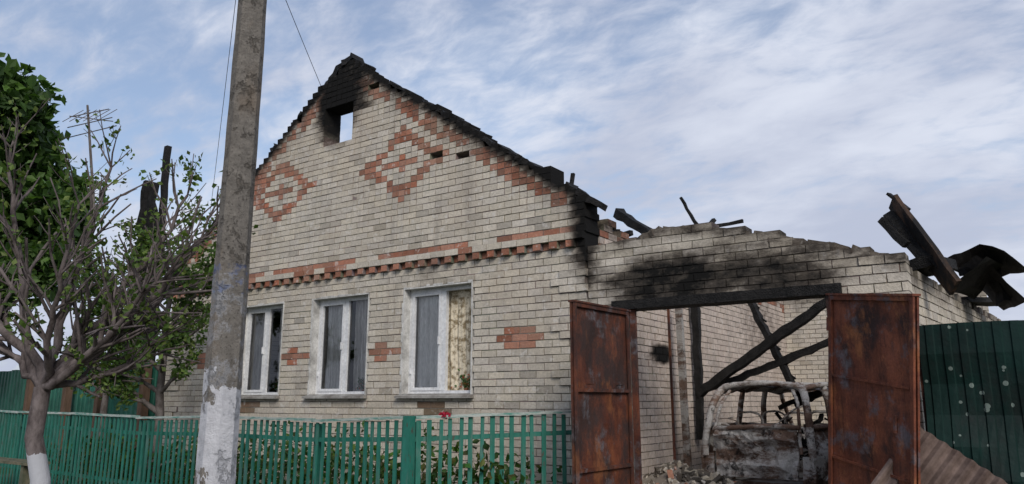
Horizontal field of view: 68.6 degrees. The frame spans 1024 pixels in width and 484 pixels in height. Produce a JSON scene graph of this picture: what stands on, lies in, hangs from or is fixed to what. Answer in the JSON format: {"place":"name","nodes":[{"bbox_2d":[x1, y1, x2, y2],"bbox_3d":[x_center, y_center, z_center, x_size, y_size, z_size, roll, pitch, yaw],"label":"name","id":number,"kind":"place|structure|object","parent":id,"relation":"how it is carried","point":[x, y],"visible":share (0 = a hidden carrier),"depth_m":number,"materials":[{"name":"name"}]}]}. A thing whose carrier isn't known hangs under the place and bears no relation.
{"place":"outdoors","nodes":[
{"label":"outdoors","id":0,"kind":"place"},
{"bbox_2d":[0,464,113,483],"bbox_3d":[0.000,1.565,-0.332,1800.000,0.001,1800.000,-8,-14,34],"label":"ground","id":1,"kind":"structure","parent":0,"point":[12,475],"depth_m":15.92,"materials":[{"name":"green plant"}]},
{"bbox_2d":[0,457,50,483],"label":"wooden bench","id":2,"kind":"object","parent":1,"relation":"on","point":[24,476],"visible":0.56,"depth_m":11.84,"materials":[{"name":"brown wood"}]},
{"bbox_2d":[0,52,114,319],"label":"chestnut tree","id":3,"kind":"object","parent":1,"relation":"on","point":[23,88],"visible":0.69,"depth_m":19.20,"materials":[{"name":"green plant"}]},
{"bbox_2d":[0,362,157,474],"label":"green sheet fence","id":4,"kind":"object","parent":1,"relation":"on","point":[12,387],"visible":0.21,"depth_m":18.24,"materials":[{"name":"paint"}]},
{"bbox_2d":[23,366,152,477],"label":"fence posts","id":5,"kind":"object","parent":1,"relation":"on","point":[67,393],"visible":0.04,"depth_m":16.82,"materials":[{"name":"brown wood"}]},
{"bbox_2d":[62,105,116,316],"bbox_3d":[-11.669,0.891,19.871,1.849,9.708,0.566,-2,-12,10],"label":"tv antenna","id":6,"kind":"object","parent":1,"relation":"on","point":[88,118],"visible":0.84,"depth_m":20.72,"materials":[{"name":"grey metal"}]},
{"bbox_2d":[47,245,153,483],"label":"apple tree","id":7,"kind":"object","parent":1,"relation":"on","point":[105,398],"visible":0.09,"depth_m":14.69,"materials":[{"name":"green plant"}]},
{"bbox_2d":[0,95,257,483],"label":"fruit tree","id":8,"kind":"object","parent":1,"relation":"on","point":[50,372],"visible":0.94,"depth_m":6.46,"materials":[{"name":"green plant"}]},
{"bbox_2d":[67,218,215,482],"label":"apple tree","id":9,"kind":"object","parent":1,"relation":"on","point":[124,391],"visible":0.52,"depth_m":12.70,"materials":[{"name":"green plant"}]},
{"bbox_2d":[135,145,171,361],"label":"charred posts","id":10,"kind":"object","parent":1,"relation":"on","point":[148,196],"visible":0.09,"depth_m":18.81,"materials":[{"name":"brown wood"}]},
{"bbox_2d":[194,0,266,483],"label":"concrete utility pole","id":11,"kind":"object","parent":1,"relation":"on","point":[217,446],"visible":1,"depth_m":4.52,"materials":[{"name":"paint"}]},
{"bbox_2d":[209,0,235,219],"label":"overhead wire","id":12,"kind":"object","parent":11,"relation":"attached to","point":[224,95],"visible":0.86,"depth_m":11.06,"materials":[{"name":"brown metal"}]},
{"bbox_2d":[269,309,280,391],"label":"side wall","id":13,"kind":"structure","parent":1,"relation":"on","point":[275,346],"depth_m":16.61,"materials":[{"name":"brick"}]},
{"bbox_2d":[0,410,571,483],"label":"green picket fence","id":14,"kind":"object","parent":1,"relation":"on","point":[411,439],"visible":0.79,"depth_m":9.50,"materials":[{"name":"paint"}]},
{"bbox_2d":[24,420,561,483],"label":"garden plants","id":15,"kind":"object","parent":1,"relation":"on","point":[475,478],"visible":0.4,"depth_m":10.44,"materials":[{"name":"green plant"}]},
{"bbox_2d":[159,59,599,483],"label":"front gable wall","id":16,"kind":"structure","parent":1,"relation":"on","point":[392,198],"depth_m":11.67,"materials":[{"name":"brick"}]},
{"bbox_2d":[241,395,279,398],"bbox_3d":[-4.477,2.715,13.174,1.300,0.067,0.219,-8,-14,34],"label":"window sill","id":17,"kind":"structure","parent":16,"relation":"attached to","point":[260,397],"depth_m":12.97,"materials":[{"name":"grey concrete"}]},
{"bbox_2d":[241,301,284,394],"bbox_3d":[-4.392,1.928,13.483,1.239,1.626,0.385,-8,-14,34],"label":"window reveal","id":18,"kind":"object","parent":16,"relation":"attached to","point":[267,305],"depth_m":13.46,"materials":[{"name":"white paint"}]},
{"bbox_2d":[247,310,273,392],"bbox_3d":[-4.577,1.985,13.668,0.613,1.550,0.054,-8,-14,34],"label":"curtain","id":19,"kind":"object","parent":18,"relation":"hanging from","point":[256,354],"visible":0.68,"depth_m":13.71,"materials":[{"name":"grey fabric"}]},
{"bbox_2d":[242,305,282,394],"bbox_3d":[-4.403,1.942,13.437,1.166,1.578,0.117,-8,-14,34],"label":"window frame","id":20,"kind":"object","parent":18,"relation":"in","point":[266,352],"visible":0.8,"depth_m":13.51,"materials":[{"name":"white plastic"}]},
{"bbox_2d":[276,309,282,391],"bbox_3d":[-4.004,1.908,13.304,0.353,1.550,0.054,-8,-14,34],"label":"curtain","id":21,"kind":"object","parent":18,"relation":"hanging from","point":[279,344],"visible":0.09,"depth_m":13.41,"materials":[{"name":"grey fabric"}]},
{"bbox_2d":[302,394,366,398],"bbox_3d":[-2.815,2.477,12.050,1.420,0.067,0.219,-8,-14,34],"label":"window sill","id":22,"kind":"structure","parent":16,"relation":"attached to","point":[319,396],"depth_m":12.01,"materials":[{"name":"grey concrete"}]},
{"bbox_2d":[307,293,370,394],"bbox_3d":[-2.729,1.693,12.359,1.358,1.619,0.385,-8,-14,34],"label":"window reveal","id":23,"kind":"object","parent":16,"relation":"attached to","point":[314,330],"depth_m":12.59,"materials":[{"name":"white paint"}]},
{"bbox_2d":[324,305,349,391],"bbox_3d":[-2.891,1.743,12.527,0.553,1.550,0.065,-8,-14,34],"label":"curtain","id":24,"kind":"object","parent":23,"relation":"hanging from","point":[332,376],"visible":0.69,"depth_m":12.57,"materials":[{"name":"grey fabric"}]},
{"bbox_2d":[315,296,367,393],"bbox_3d":[-2.741,1.704,12.314,1.286,1.578,0.117,-8,-14,34],"label":"window frame","id":25,"kind":"object","parent":23,"relation":"in","point":[346,303],"visible":0.81,"depth_m":12.39,"materials":[{"name":"white plastic"}]},
{"bbox_2d":[354,377,364,390],"bbox_3d":[-2.383,2.292,12.018,0.413,0.282,0.063,-8,-14,34],"label":"houseplant","id":26,"kind":"object","parent":23,"relation":"on","point":[362,386],"visible":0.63,"depth_m":12.04,"materials":[{"name":"green plant"}]},
{"bbox_2d":[353,300,367,390],"bbox_3d":[-2.365,1.670,12.183,0.513,1.550,0.066,-8,-14,34],"label":"curtain","id":27,"kind":"object","parent":23,"relation":"hanging from","point":[360,338],"visible":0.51,"depth_m":12.26,"materials":[{"name":"grey fabric"}]},
{"bbox_2d":[394,393,473,397],"bbox_3d":[-1.108,2.232,10.896,1.430,0.067,0.219,-8,-14,34],"label":"window sill","id":28,"kind":"structure","parent":16,"relation":"attached to","point":[449,395],"depth_m":10.76,"materials":[{"name":"grey concrete"}]},
{"bbox_2d":[399,279,474,394],"bbox_3d":[-1.023,1.445,11.206,1.370,1.625,0.385,-8,-14,34],"label":"window reveal","id":29,"kind":"object","parent":16,"relation":"attached to","point":[404,354],"depth_m":11.36,"materials":[{"name":"white paint"}]},
{"bbox_2d":[415,295,439,390],"bbox_3d":[-1.241,1.504,11.400,0.678,1.550,0.036,-8,-14,34],"label":"curtain","id":30,"kind":"object","parent":29,"relation":"hanging from","point":[426,342],"visible":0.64,"depth_m":11.43,"materials":[{"name":"grey fabric"}]},
{"bbox_2d":[408,284,470,393],"bbox_3d":[-1.034,1.459,11.160,1.296,1.578,0.117,-8,-14,34],"label":"window frame","id":31,"kind":"object","parent":29,"relation":"in","point":[442,343],"visible":0.8,"depth_m":11.23,"materials":[{"name":"white plastic"}]},
{"bbox_2d":[448,289,470,389],"bbox_3d":[-0.723,1.432,11.062,0.668,1.550,0.036,-8,-14,34],"label":"curtain","id":32,"kind":"object","parent":29,"relation":"hanging from","point":[459,345],"visible":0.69,"depth_m":11.10,"materials":[{"name":"fabric"}]},
{"bbox_2d":[451,369,469,389],"bbox_3d":[-0.683,2.014,10.876,0.501,0.351,0.063,-8,-14,34],"label":"houseplant","id":33,"kind":"object","parent":29,"relation":"on","point":[463,379],"visible":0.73,"depth_m":10.87,"materials":[{"name":"green plant"}]},
{"bbox_2d":[642,460,742,483],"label":"rubble heap","id":34,"kind":"object","parent":1,"relation":"on","point":[676,472],"visible":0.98,"depth_m":9.84,"materials":[{"name":"brick"}]},
{"bbox_2d":[598,219,792,478],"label":"side wall","id":35,"kind":"structure","parent":1,"relation":"on","point":[730,334],"depth_m":12.22,"materials":[{"name":"brick"}]},
{"bbox_2d":[701,380,827,483],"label":"burnt out minivan","id":36,"kind":"object","parent":1,"relation":"on","point":[779,452],"visible":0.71,"depth_m":10.41,"materials":[{"name":"grey metal"}]},
{"bbox_2d":[587,192,1023,483],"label":"burnt garage","id":37,"kind":"structure","parent":1,"relation":"on","point":[694,268],"depth_m":9.14,"materials":[{"name":"brick"}]},
{"bbox_2d":[568,300,633,483],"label":"rusty gate leaf","id":38,"kind":"object","parent":37,"relation":"attached to","point":[601,410],"visible":1,"depth_m":8.57,"materials":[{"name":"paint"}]},
{"bbox_2d":[825,293,920,483],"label":"rusty gate leaf","id":39,"kind":"object","parent":37,"relation":"attached to","point":[873,385],"visible":0.99,"depth_m":7.21,"materials":[{"name":"paint"}]},
{"bbox_2d":[871,427,1006,483],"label":"corrugated roof sheet","id":40,"kind":"object","parent":1,"relation":"on","point":[942,462],"visible":0.72,"depth_m":6.78,"materials":[{"name":"metal"}]},
{"bbox_2d":[919,320,1023,483],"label":"green sheet fence","id":41,"kind":"object","parent":1,"relation":"on","point":[972,380],"visible":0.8,"depth_m":6.97,"materials":[{"name":"paint"}]},
{"bbox_2d":[349,301,355,390],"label":"ceiling and floor slabs","id":42,"kind":"structure","parent":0,"point":[352,346],"depth_m":16.39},
{"bbox_2d":[193,53,743,243],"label":"charred roof timbers","id":43,"kind":"object","parent":42,"relation":"on","point":[625,218],"visible":0.44,"depth_m":12.39,"materials":[{"name":"brown wood"}]},
{"bbox_2d":[439,411,450,418],"bbox_3d":[-0.771,1.976,8.564,0.140,0.099,0.162,2,-12,-8],"label":"flower","id":44,"kind":"object","parent":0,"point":[443,414],"visible":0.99,"depth_m":8.53,"materials":[{"name":"red plant"}]},
{"bbox_2d":[0,0,1023,370],"label":"sky","id":45,"kind":"structure","parent":0,"point":[797,118],"materials":[{"name":"blue"}]},
{"bbox_3d":[-2.011,-4.195,-6.760,1.200,8.600,0.233,-8,-14,34],"label":"concrete utility pole","id":46,"kind":"object","parent":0,"visible":0},
{"bbox_2d":[286,1,321,87],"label":"overhead wire","id":47,"kind":"object","parent":46,"relation":"attached to","point":[303,43],"visible":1,"depth_m":11.90,"materials":[{"name":"brown metal"}]}
]}

